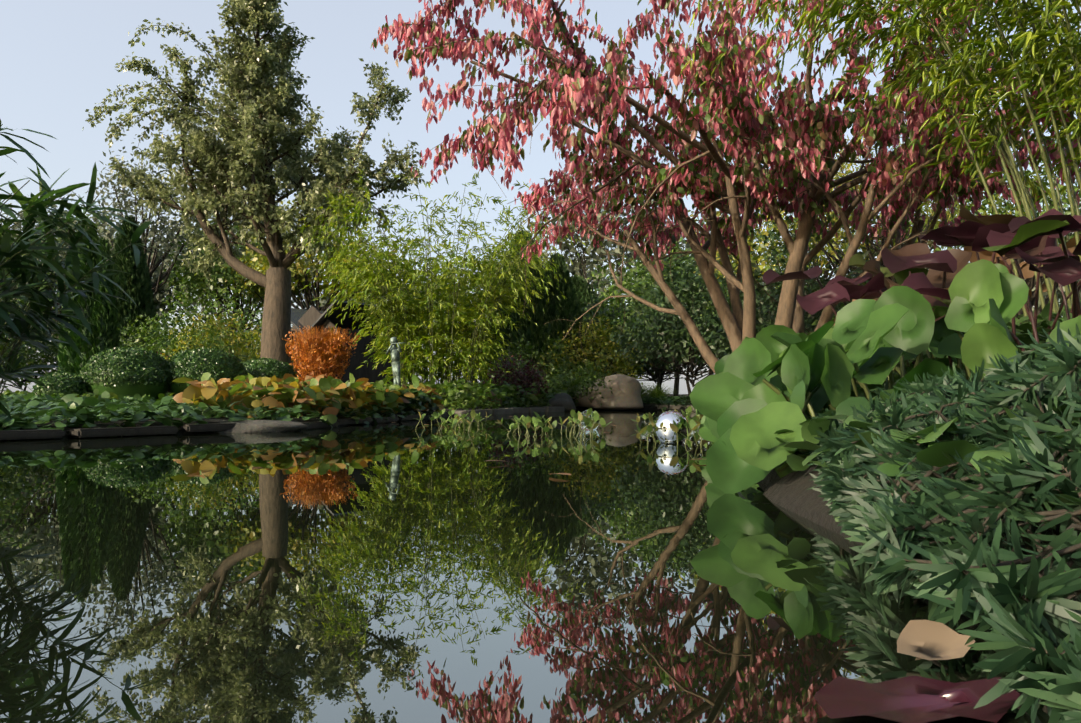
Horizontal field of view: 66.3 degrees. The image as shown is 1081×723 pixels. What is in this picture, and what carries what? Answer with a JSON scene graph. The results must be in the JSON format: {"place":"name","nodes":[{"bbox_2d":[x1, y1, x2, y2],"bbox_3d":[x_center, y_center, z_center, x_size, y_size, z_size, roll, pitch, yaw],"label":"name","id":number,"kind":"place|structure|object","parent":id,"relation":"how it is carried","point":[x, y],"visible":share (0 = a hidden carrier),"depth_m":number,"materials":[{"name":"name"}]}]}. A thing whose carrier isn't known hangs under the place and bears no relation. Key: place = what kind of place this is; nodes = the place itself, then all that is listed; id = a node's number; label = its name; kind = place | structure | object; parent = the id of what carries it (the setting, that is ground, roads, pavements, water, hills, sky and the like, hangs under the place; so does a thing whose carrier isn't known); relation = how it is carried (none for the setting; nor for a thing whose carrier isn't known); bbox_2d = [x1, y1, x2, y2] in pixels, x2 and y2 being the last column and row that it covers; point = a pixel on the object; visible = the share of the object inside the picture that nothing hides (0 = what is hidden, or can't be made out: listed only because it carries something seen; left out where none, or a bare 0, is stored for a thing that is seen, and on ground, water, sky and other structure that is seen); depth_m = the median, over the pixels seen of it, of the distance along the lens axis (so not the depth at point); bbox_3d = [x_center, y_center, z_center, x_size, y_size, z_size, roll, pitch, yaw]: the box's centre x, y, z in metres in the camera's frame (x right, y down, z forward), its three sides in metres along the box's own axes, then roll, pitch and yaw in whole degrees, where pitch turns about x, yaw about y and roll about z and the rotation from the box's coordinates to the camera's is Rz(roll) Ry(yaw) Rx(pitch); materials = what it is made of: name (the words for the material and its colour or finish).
{"place":"outdoors","nodes":[
{"label":"outdoors","id":0,"kind":"place"},
{"bbox_2d":[2,388,173,400],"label":"bank","id":1,"kind":"structure","parent":0,"point":[7,392],"depth_m":9.77,"materials":[{"name":"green plant"}]},
{"bbox_2d":[0,410,1060,722],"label":"pond water","id":2,"kind":"structure","parent":0,"point":[400,572],"depth_m":1.09,"materials":[{"name":"liquid"}]},
{"bbox_2d":[211,420,307,432],"bbox_3d":[-2.149,0.469,5.931,0.932,0.107,0.446,1,-3,-13],"label":"flat stone","id":3,"kind":"object","parent":2,"relation":"on","point":[254,426],"visible":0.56,"depth_m":5.82,"materials":[{"name":"grey stone"}]},
{"bbox_2d":[298,414,425,428],"bbox_3d":[-1.611,0.550,7.745,0.167,0.060,2.924,0,-2,11],"label":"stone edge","id":4,"kind":"object","parent":2,"relation":"on","point":[321,424],"visible":0.58,"depth_m":7.30,"materials":[{"name":"grey stone"}]},
{"bbox_2d":[415,407,491,431],"bbox_3d":[-0.710,0.462,6.549,0.599,0.200,1.386,0,-2,-1],"label":"bogbean","id":5,"kind":"object","parent":2,"relation":"on","point":[454,421],"visible":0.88,"depth_m":6.62,"materials":[{"name":"green plant"}]},
{"bbox_2d":[391,412,701,474],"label":"floating leaves","id":6,"kind":"object","parent":2,"relation":"on","point":[560,473],"visible":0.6,"depth_m":3.15,"materials":[{"name":"brown plant"}]},
{"bbox_2d":[495,408,610,438],"bbox_3d":[0.078,0.415,5.511,0.750,0.208,1.393,0,-2,11],"label":"bogbean","id":7,"kind":"object","parent":2,"relation":"on","point":[578,417],"visible":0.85,"depth_m":5.35,"materials":[{"name":"green plant"}]},
{"bbox_2d":[546,393,575,410],"bbox_3d":[0.356,0.710,14.451,0.547,0.330,0.624,-1,-3,19],"label":"dark boulder","id":8,"kind":"object","parent":2,"relation":"on","point":[565,400],"visible":0.67,"depth_m":14.23,"materials":[{"name":"stone"}]},
{"bbox_2d":[578,410,598,429],"bbox_3d":[0.366,0.465,6.336,0.170,0.187,0.170,0,-2,-1],"label":"metal sphere","id":9,"kind":"object","parent":2,"relation":"on","point":[583,425],"visible":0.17,"depth_m":6.28,"materials":[{"name":"silver metal"}]},
{"bbox_2d":[631,406,703,425],"bbox_3d":[1.082,0.466,6.736,0.702,0.208,2.072,0,-2,-1],"label":"bogbean","id":10,"kind":"object","parent":2,"relation":"on","point":[688,410],"visible":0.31,"depth_m":6.88,"materials":[{"name":"green plant"}]},
{"bbox_2d":[635,412,707,445],"bbox_3d":[0.681,0.371,4.397,0.299,0.199,0.630,1,-3,-23],"label":"bogbean","id":11,"kind":"object","parent":2,"relation":"on","point":[693,426],"visible":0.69,"depth_m":4.35,"materials":[{"name":"green plant"}]},
{"bbox_2d":[654,411,689,442],"bbox_3d":[0.716,0.374,4.514,0.194,0.213,0.194,0,-2,-1],"label":"mirror ball","id":12,"kind":"object","parent":2,"relation":"on","point":[663,431],"visible":0.88,"depth_m":4.45,"materials":[{"name":"silver metal"}]},
{"bbox_2d":[813,675,1019,722],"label":"purple floating leaf","id":13,"kind":"object","parent":2,"relation":"on","point":[913,699],"visible":0.94,"depth_m":0.66,"materials":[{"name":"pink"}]},
{"bbox_2d":[897,620,974,659],"bbox_3d":[0.356,0.254,0.749,0.078,0.028,0.056,0,-2,-1],"label":"rock","id":14,"kind":"object","parent":2,"relation":"on","point":[925,639],"visible":0.96,"depth_m":0.76,"materials":[{"name":"brown stone"}]},
{"bbox_2d":[0,341,1080,642],"bbox_3d":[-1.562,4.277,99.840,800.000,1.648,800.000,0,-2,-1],"label":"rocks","id":15,"kind":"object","parent":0,"point":[790,491],"depth_m":1.99,"materials":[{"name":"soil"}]},
{"bbox_2d":[1,212,56,295],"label":"tree","id":16,"kind":"object","parent":15,"relation":"on","point":[21,230],"depth_m":36.44,"materials":[{"name":"green plant"}]},
{"bbox_2d":[0,257,58,352],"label":"tree","id":17,"kind":"object","parent":15,"relation":"on","point":[2,345],"visible":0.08,"depth_m":17.55,"materials":[{"name":"green plant"}]},
{"bbox_2d":[0,319,59,390],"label":"shrub","id":18,"kind":"object","parent":15,"relation":"on","point":[39,359],"visible":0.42,"depth_m":18.27,"materials":[{"name":"green plant"}]},
{"bbox_2d":[32,371,87,397],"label":"boxwood","id":19,"kind":"object","parent":15,"relation":"on","point":[69,383],"visible":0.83,"depth_m":9.77,"materials":[{"name":"green plant"}]},
{"bbox_2d":[0,189,158,337],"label":"tree","id":20,"kind":"object","parent":15,"relation":"on","point":[39,233],"visible":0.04,"depth_m":33.28,"materials":[{"name":"green plant"}]},
{"bbox_2d":[5,306,163,358],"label":"tree","id":21,"kind":"object","parent":15,"relation":"on","point":[50,341],"visible":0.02,"depth_m":44.67,"materials":[{"name":"green plant"}]},
{"bbox_2d":[56,223,120,392],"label":"thuja","id":22,"kind":"object","parent":15,"relation":"on","point":[101,318],"visible":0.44,"depth_m":15.68,"materials":[{"name":"green plant"}]},
{"bbox_2d":[0,119,179,418],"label":"bamboo","id":23,"kind":"object","parent":15,"relation":"on","point":[19,325],"visible":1,"depth_m":2.95,"materials":[{"name":"green plant"}]},
{"bbox_2d":[10,205,191,326],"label":"tree","id":24,"kind":"object","parent":15,"relation":"on","point":[155,302],"depth_m":36.26,"materials":[{"name":"green plant"}]},
{"bbox_2d":[0,423,236,439],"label":"plank edge","id":25,"kind":"object","parent":15,"relation":"on","point":[60,433],"visible":0.81,"depth_m":5.06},
{"bbox_2d":[78,347,170,399],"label":"boxwood","id":26,"kind":"object","parent":15,"relation":"on","point":[129,371],"visible":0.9,"depth_m":10.01,"materials":[{"name":"green plant"}]},
{"bbox_2d":[0,391,265,428],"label":"ground cover","id":27,"kind":"object","parent":15,"relation":"on","point":[32,406],"visible":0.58,"depth_m":5.86,"materials":[{"name":"green plant"}]},
{"bbox_2d":[111,215,158,350],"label":"dark conifer","id":28,"kind":"object","parent":15,"relation":"on","point":[135,284],"visible":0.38,"depth_m":21.57,"materials":[{"name":"green plant"}]},
{"bbox_2d":[84,146,205,297],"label":"birch","id":29,"kind":"object","parent":15,"relation":"on","point":[154,231],"visible":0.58,"depth_m":24.59,"materials":[{"name":"green plant"}]},
{"bbox_2d":[135,316,252,359],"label":"yellow shrub","id":30,"kind":"object","parent":15,"relation":"on","point":[156,347],"visible":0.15,"depth_m":16.79,"materials":[{"name":"green plant"}]},
{"bbox_2d":[141,321,255,362],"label":"shrub","id":31,"kind":"object","parent":15,"relation":"on","point":[212,341],"visible":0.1,"depth_m":13.92,"materials":[{"name":"green plant"}]},
{"bbox_2d":[167,347,247,396],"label":"boxwood","id":32,"kind":"object","parent":15,"relation":"on","point":[193,364],"visible":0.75,"depth_m":10.44,"materials":[{"name":"green plant"}]},
{"bbox_2d":[118,289,300,368],"bbox_3d":[-7.775,-0.417,19.366,4.371,2.719,3.178,0,-2,-1],"label":"bush","id":33,"kind":"object","parent":15,"relation":"on","point":[160,329],"visible":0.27,"depth_m":18.98,"materials":[{"name":"green plant"}]},
{"bbox_2d":[160,309,260,361],"bbox_3d":[-5.720,-0.117,15.130,2.290,1.728,2.288,2,-3,-34],"label":"yellow shrub","id":34,"kind":"object","parent":15,"relation":"on","point":[257,338],"visible":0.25,"depth_m":14.93,"materials":[{"name":"green plant"}]},
{"bbox_2d":[0,399,428,436],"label":"ground cover plants","id":35,"kind":"object","parent":15,"relation":"on","point":[282,414],"visible":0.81,"depth_m":5.84,"materials":[{"name":"green plant"}]},
{"bbox_2d":[146,188,319,331],"bbox_3d":[-14.010,-3.277,36.398,8.475,9.528,7.119,0,-2,-1],"label":"tree","id":36,"kind":"object","parent":15,"relation":"on","point":[160,297],"visible":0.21,"depth_m":34.87,"materials":[{"name":"green plant"}]},
{"bbox_2d":[156,213,323,342],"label":"tree","id":37,"kind":"object","parent":15,"relation":"on","point":[191,280],"visible":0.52,"depth_m":25.80,"materials":[{"name":"green plant"}]},
{"bbox_2d":[83,0,427,363],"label":"pear tree","id":38,"kind":"object","parent":15,"relation":"on","point":[263,108],"visible":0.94,"depth_m":13.71,"materials":[{"name":"green plant"}]},
{"bbox_2d":[242,357,300,380],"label":"boxwood","id":39,"kind":"object","parent":15,"relation":"on","point":[263,367],"visible":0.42,"depth_m":11.42,"materials":[{"name":"green plant"}]},
{"bbox_2d":[172,372,444,424],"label":"hosta plants","id":40,"kind":"object","parent":15,"relation":"on","point":[250,391],"visible":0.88,"depth_m":6.96,"materials":[{"name":"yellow plant"}]},
{"bbox_2d":[223,187,412,327],"bbox_3d":[-6.951,-2.098,25.869,6.012,6.575,5.753,0,-2,-1],"label":"tree","id":41,"kind":"object","parent":15,"relation":"on","point":[300,264],"visible":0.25,"depth_m":25.33,"materials":[{"name":"green plant"}]},
{"bbox_2d":[282,326,359,381],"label":"orange shrub","id":42,"kind":"object","parent":15,"relation":"on","point":[302,371],"depth_m":10.71,"materials":[{"name":"orange plant"}]},
{"bbox_2d":[291,300,419,386],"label":"garden shed","id":43,"kind":"structure","parent":15,"relation":"on","point":[313,316],"depth_m":21.00,"materials":[{"name":"grey wood"}]},
{"bbox_2d":[312,248,440,340],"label":"tree","id":44,"kind":"object","parent":15,"relation":"on","point":[324,302],"depth_m":43.21,"materials":[{"name":"green plant"}]},
{"bbox_2d":[386,337,404,386],"bbox_3d":[-1.695,0.112,9.799,0.265,0.815,0.158,-1,-3,19],"label":"child statue flute","id":45,"kind":"object","parent":15,"relation":"on","point":[393,350],"visible":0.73,"depth_m":9.79,"materials":[{"name":"grey metal"}]},
{"bbox_2d":[375,388,441,414],"bbox_3d":[-1.655,0.451,9.276,1.005,0.380,1.218,0,-2,-1],"label":"heuchera mound","id":46,"kind":"object","parent":15,"relation":"on","point":[431,406],"visible":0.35,"depth_m":9.36,"materials":[{"name":"green plant"}]},
{"bbox_2d":[292,159,587,404],"bbox_3d":[-1.582,-1.089,12.742,4.770,3.654,4.210,0,-2,-1],"label":"bamboo","id":47,"kind":"object","parent":15,"relation":"on","point":[468,344],"visible":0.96,"depth_m":12.30,"materials":[{"name":"green plant"}]},
{"bbox_2d":[402,248,506,349],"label":"tree","id":48,"kind":"object","parent":15,"relation":"on","point":[450,287],"visible":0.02,"depth_m":39.87,"materials":[{"name":"green plant"}]},
{"bbox_2d":[383,377,576,408],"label":"ground cover plants","id":49,"kind":"object","parent":15,"relation":"on","point":[504,392],"visible":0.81,"depth_m":12.46,"materials":[{"name":"green plant"}]},
{"bbox_2d":[479,391,501,403],"bbox_3d":[-0.843,0.580,13.196,0.431,0.231,0.581,-1,-3,14],"label":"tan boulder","id":50,"kind":"object","parent":15,"relation":"on","point":[497,399],"visible":0.19,"depth_m":13.03,"materials":[{"name":"stone"}]},
{"bbox_2d":[454,407,564,416],"bbox_3d":[-0.556,0.746,12.396,0.658,0.102,3.963,-1,-3,20],"label":"stone edge","id":51,"kind":"object","parent":15,"relation":"on","point":[482,412],"visible":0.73,"depth_m":12.31,"materials":[{"name":"grey stone"}]},
{"bbox_2d":[443,400,576,409],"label":"ground cover plants","id":52,"kind":"object","parent":15,"relation":"on","point":[474,406],"visible":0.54,"depth_m":12.10,"materials":[{"name":"green plant"}]},
{"bbox_2d":[478,352,548,404],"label":"shrub","id":53,"kind":"object","parent":15,"relation":"on","point":[521,375],"visible":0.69,"depth_m":14.11,"materials":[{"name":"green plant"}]},
{"bbox_2d":[477,335,582,385],"bbox_3d":[-0.161,0.166,16.381,2.106,1.434,1.954,2,-3,-32],"label":"shrub","id":54,"kind":"object","parent":15,"relation":"on","point":[542,362],"visible":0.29,"depth_m":16.29,"materials":[{"name":"green plant"}]},
{"bbox_2d":[479,230,593,382],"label":"conifer","id":55,"kind":"object","parent":15,"relation":"on","point":[556,309],"visible":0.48,"depth_m":18.07,"materials":[{"name":"green plant"}]},
{"bbox_2d":[529,382,579,406],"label":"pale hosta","id":56,"kind":"object","parent":15,"relation":"on","point":[547,398],"visible":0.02,"depth_m":15.27,"materials":[{"name":"green plant"}]},
{"bbox_2d":[539,359,613,405],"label":"green shrub","id":57,"kind":"object","parent":15,"relation":"on","point":[558,381],"visible":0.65,"depth_m":15.26,"materials":[{"name":"green plant"}]},
{"bbox_2d":[571,275,607,372],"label":"conifer","id":58,"kind":"object","parent":15,"relation":"on","point":[581,286],"visible":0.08,"depth_m":23.72,"materials":[{"name":"green plant"}]},
{"bbox_2d":[533,316,650,383],"bbox_3d":[1.118,-0.036,17.805,2.700,1.913,2.619,0,-2,-1],"label":"shrub","id":59,"kind":"object","parent":15,"relation":"on","point":[616,360],"visible":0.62,"depth_m":17.54,"materials":[{"name":"green plant"}]},
{"bbox_2d":[574,374,643,409],"bbox_3d":[1.287,0.573,15.538,1.410,0.658,1.059,-2,-3,41],"label":"boulder","id":60,"kind":"object","parent":15,"relation":"on","point":[626,392],"visible":0.81,"depth_m":15.07,"materials":[{"name":"stone"}]},
{"bbox_2d":[526,177,700,309],"bbox_3d":[2.551,-3.159,33.123,8.249,9.188,7.489,1,-3,-31],"label":"tree","id":61,"kind":"object","parent":15,"relation":"on","point":[578,267],"visible":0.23,"depth_m":32.20,"materials":[{"name":"green plant"}]},
{"bbox_2d":[580,290,653,378],"bbox_3d":[1.270,-0.372,20.078,3.314,2.784,3.133,1,-3,-17],"label":"shrub","id":62,"kind":"object","parent":15,"relation":"on","point":[609,315],"visible":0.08,"depth_m":19.69,"materials":[{"name":"green plant"}]},
{"bbox_2d":[580,298,694,380],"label":"tree","id":63,"kind":"object","parent":15,"relation":"on","point":[618,326],"visible":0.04,"depth_m":22.43,"materials":[{"name":"green plant"}]},
{"bbox_2d":[639,380,662,398],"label":"sedge tuft","id":64,"kind":"object","parent":15,"relation":"on","point":[644,389],"visible":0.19,"depth_m":16.12,"materials":[{"name":"green plant"}]},
{"bbox_2d":[584,261,731,386],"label":"tree","id":65,"kind":"object","parent":15,"relation":"on","point":[640,292],"visible":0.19,"depth_m":18.92,"materials":[{"name":"green plant"}]},
{"bbox_2d":[593,283,729,392],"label":"tree","id":66,"kind":"object","parent":15,"relation":"on","point":[662,376],"visible":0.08,"depth_m":21.34,"materials":[{"name":"green plant"}]},
{"bbox_2d":[646,383,682,403],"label":"shrub","id":67,"kind":"object","parent":15,"relation":"on","point":[658,394],"visible":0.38,"depth_m":16.85,"materials":[{"name":"green plant"}]},
{"bbox_2d":[655,405,695,411],"bbox_3d":[2.698,0.815,14.540,0.660,0.096,2.730,0,-2,-9],"label":"stone edge","id":68,"kind":"object","parent":15,"relation":"on","point":[672,406],"visible":0.33,"depth_m":14.97,"materials":[{"name":"grey stone"}]},
{"bbox_2d":[586,233,776,395],"bbox_3d":[4.090,-1.475,25.976,6.740,5.341,6.201,0,-2,-1],"label":"tree","id":69,"kind":"object","parent":15,"relation":"on","point":[676,387],"visible":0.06,"depth_m":25.83,"materials":[{"name":"green plant"}]},
{"bbox_2d":[604,244,773,404],"bbox_3d":[2.749,-0.663,14.846,3.180,3.056,3.091,0,-2,-1],"label":"tree","id":70,"kind":"object","parent":15,"relation":"on","point":[672,334],"visible":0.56,"depth_m":14.50,"materials":[{"name":"green plant"}]},
{"bbox_2d":[625,211,777,374],"bbox_3d":[7.668,-2.901,38.500,8.864,8.959,7.477,0,-2,-1],"label":"tree","id":71,"kind":"object","parent":15,"relation":"on","point":[681,244],"visible":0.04,"depth_m":38.18,"materials":[{"name":"green plant"}]},
{"bbox_2d":[370,0,1080,373],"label":"red tree","id":72,"kind":"object","parent":15,"relation":"on","point":[800,144],"visible":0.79,"depth_m":7.88,"materials":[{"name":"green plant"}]},
{"bbox_2d":[711,211,894,354],"bbox_3d":[4.287,-0.879,12.551,2.937,3.268,3.161,-2,-3,42],"label":"rhododendron shrub","id":73,"kind":"object","parent":15,"relation":"on","point":[770,316],"visible":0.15,"depth_m":12.39,"materials":[{"name":"green plant"}]},
{"bbox_2d":[686,139,928,334],"bbox_3d":[7.245,-2.419,22.541,6.767,7.007,6.119,2,-3,-40],"label":"tree","id":74,"kind":"object","parent":15,"relation":"on","point":[760,258],"visible":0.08,"depth_m":21.53,"materials":[{"name":"green plant"}]},
{"bbox_2d":[595,0,1080,319],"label":"bamboo","id":75,"kind":"object","parent":15,"relation":"on","point":[972,73],"visible":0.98,"depth_m":5.24,"materials":[{"name":"green plant"}]},
{"bbox_2d":[642,311,1063,409],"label":"ground","id":76,"kind":"structure","parent":15,"relation":"on","point":[677,400],"depth_m":15.77,"materials":[{"name":"green plant"}]},
{"bbox_2d":[689,259,1080,493],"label":"bergenia","id":77,"kind":"object","parent":15,"relation":"on","point":[743,404],"visible":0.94,"depth_m":2.33,"materials":[{"name":"green plant"}]},
{"bbox_2d":[761,113,1016,282],"bbox_3d":[5.131,-1.530,12.098,3.632,4.435,3.569,0,-2,-1],"label":"tree","id":78,"kind":"object","parent":15,"relation":"on","point":[930,211],"visible":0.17,"depth_m":11.91,"materials":[{"name":"green plant"}]},
{"bbox_2d":[804,275,1023,335],"bbox_3d":[3.945,-0.264,9.017,2.254,1.627,2.245,2,-3,-44],"label":"shrub","id":79,"kind":"object","parent":15,"relation":"on","point":[867,281],"depth_m":8.78,"materials":[{"name":"green plant"}]},
{"bbox_2d":[763,205,1080,366],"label":"ligularia","id":80,"kind":"object","parent":15,"relation":"on","point":[1024,238],"visible":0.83,"depth_m":3.31,"materials":[{"name":"purple plant"}]},
{"bbox_2d":[774,300,1080,548],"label":"bank cover","id":81,"kind":"object","parent":15,"relation":"on","point":[932,454],"visible":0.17,"depth_m":1.70,"materials":[{"name":"green plant"}]},
{"bbox_2d":[801,320,1080,722],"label":"shrub","id":82,"kind":"object","parent":15,"relation":"on","point":[907,535],"visible":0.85,"depth_m":0.94,"materials":[{"name":"green plant"}]},
{"bbox_2d":[833,235,1080,325],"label":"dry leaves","id":83,"kind":"object","parent":15,"relation":"on","point":[1024,265],"depth_m":5.32,"materials":[{"name":"brown plant"}]},
{"bbox_2d":[866,113,1080,323],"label":"bush","id":84,"kind":"object","parent":15,"relation":"on","point":[1031,282],"visible":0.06,"depth_m":19.22,"materials":[{"name":"green plant"}]},
{"bbox_2d":[1024,198,1080,313],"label":"tree","id":85,"kind":"object","parent":15,"relation":"on","point":[1046,293],"depth_m":35.64,"materials":[{"name":"green plant"}]},
{"bbox_2d":[0,0,1080,393],"label":"sky","id":86,"kind":"structure","parent":0,"point":[58,58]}
]}

